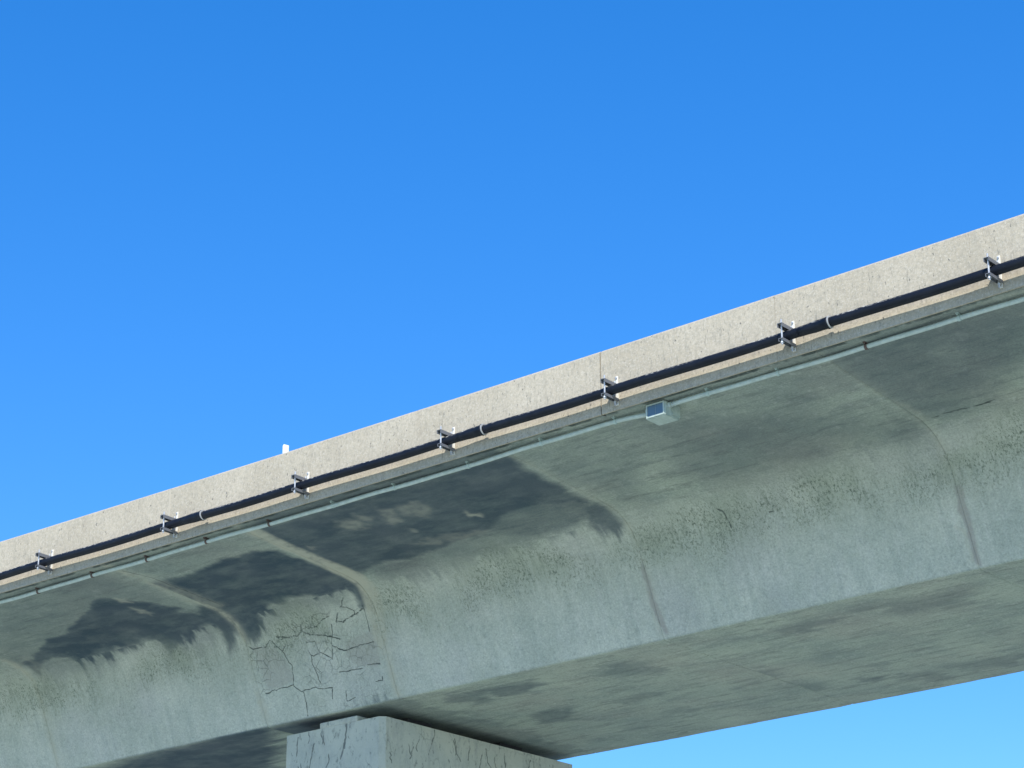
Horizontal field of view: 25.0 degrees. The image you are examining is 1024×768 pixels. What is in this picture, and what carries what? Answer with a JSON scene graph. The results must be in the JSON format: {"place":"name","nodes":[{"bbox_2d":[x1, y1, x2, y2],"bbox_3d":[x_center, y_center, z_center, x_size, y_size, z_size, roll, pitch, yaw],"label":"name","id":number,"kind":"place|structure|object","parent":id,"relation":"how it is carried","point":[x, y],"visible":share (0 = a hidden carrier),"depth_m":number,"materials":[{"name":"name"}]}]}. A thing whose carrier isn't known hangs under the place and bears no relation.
{"place":"outdoors","nodes":[
{"label":"outdoors","id":0,"kind":"place"},
{"bbox_2d":[0,0,1023,767],"label":"sky","id":1,"kind":"structure","parent":0,"point":[233,233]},
{"label":"ground","id":2,"kind":"structure","parent":0,"visible":0},
{"bbox_2d":[286,716,571,767],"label":"bridge pier","id":3,"kind":"structure","parent":2,"relation":"on","point":[373,742],"depth_m":33.03,"materials":[{"name":"concrete"}]},
{"bbox_2d":[0,214,1023,767],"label":"concrete viaduct","id":4,"kind":"object","parent":3,"relation":"on","point":[844,530],"visible":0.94,"depth_m":30.02,"materials":[{"name":"grey concrete"}]},
{"bbox_2d":[35,550,53,574],"bbox_3d":[-6.658,2.509,32.848,0.064,0.380,0.287,-17,-28,35],"label":"pipe bracket","id":5,"kind":"object","parent":4,"relation":"attached to","point":[39,555],"visible":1,"depth_m":32.82,"materials":[{"name":"grey metal"}]},
{"bbox_2d":[0,256,1023,579],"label":"drain pipe","id":6,"kind":"object","parent":5,"relation":"on","point":[826,322],"visible":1,"depth_m":27.38,"materials":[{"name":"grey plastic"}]},
{"bbox_2d":[160,512,178,537],"bbox_3d":[-4.657,1.886,31.358,0.064,0.380,0.287,-17,-28,36],"label":"pipe bracket","id":7,"kind":"object","parent":4,"relation":"attached to","point":[163,529],"visible":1,"depth_m":31.33,"materials":[{"name":"grey metal"}]},
{"bbox_2d":[283,444,288,452],"bbox_3d":[-3.002,0.863,30.616,0.100,0.150,0.018,-19,-29,38],"label":"reflector tab","id":8,"kind":"object","parent":4,"relation":"on","point":[285,448],"visible":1,"depth_m":30.60,"materials":[{"name":"white plastic"}]},
{"bbox_2d":[291,471,309,498],"bbox_3d":[-2.741,1.285,29.917,0.064,0.380,0.287,-18,-28,36],"label":"pipe bracket","id":9,"kind":"object","parent":4,"relation":"attached to","point":[295,476],"visible":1,"depth_m":29.88,"materials":[{"name":"grey metal"}]},
{"bbox_2d":[0,413,645,603],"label":"electrical conduit","id":10,"kind":"object","parent":4,"relation":"attached to","point":[542,442],"visible":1,"depth_m":29.81,"materials":[{"name":"grey metal"}]},
{"bbox_2d":[437,426,454,454],"bbox_3d":[-0.809,0.673,28.451,0.064,0.380,0.287,-18,-28,36],"label":"pipe bracket","id":11,"kind":"object","parent":4,"relation":"attached to","point":[441,445],"visible":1,"depth_m":28.42,"materials":[{"name":"grey metal"}]},
{"bbox_2d":[600,375,618,405],"bbox_3d":[1.145,0.048,26.953,0.064,0.380,0.287,-18,-28,36],"label":"pipe bracket","id":12,"kind":"object","parent":4,"relation":"attached to","point":[605,395],"visible":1,"depth_m":26.93,"materials":[{"name":"grey metal"}]},
{"bbox_2d":[645,400,679,425],"bbox_3d":[1.753,0.341,26.828,0.350,0.177,0.305,-18,-28,36],"label":"junction box","id":13,"kind":"object","parent":4,"relation":"attached to","point":[663,412],"visible":1,"depth_m":26.74,"materials":[{"name":"grey metal"}]},
{"bbox_2d":[777,319,795,351],"bbox_3d":[3.038,-0.563,25.488,0.064,0.380,0.287,-18,-28,36],"label":"pipe bracket","id":14,"kind":"object","parent":4,"relation":"attached to","point":[782,326],"visible":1,"depth_m":25.46,"materials":[{"name":"grey metal"}]},
{"bbox_2d":[670,296,1023,406],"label":"electrical conduit","id":15,"kind":"object","parent":4,"relation":"attached to","point":[865,346],"visible":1,"depth_m":25.25,"materials":[{"name":"grey metal"}]},
{"bbox_2d":[983,253,1002,287],"bbox_3d":[4.999,-1.203,23.956,0.064,0.380,0.287,-18,-28,37],"label":"pipe bracket","id":16,"kind":"object","parent":4,"relation":"attached to","point":[989,275],"visible":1,"depth_m":23.93,"materials":[{"name":"grey metal"}]}
]}

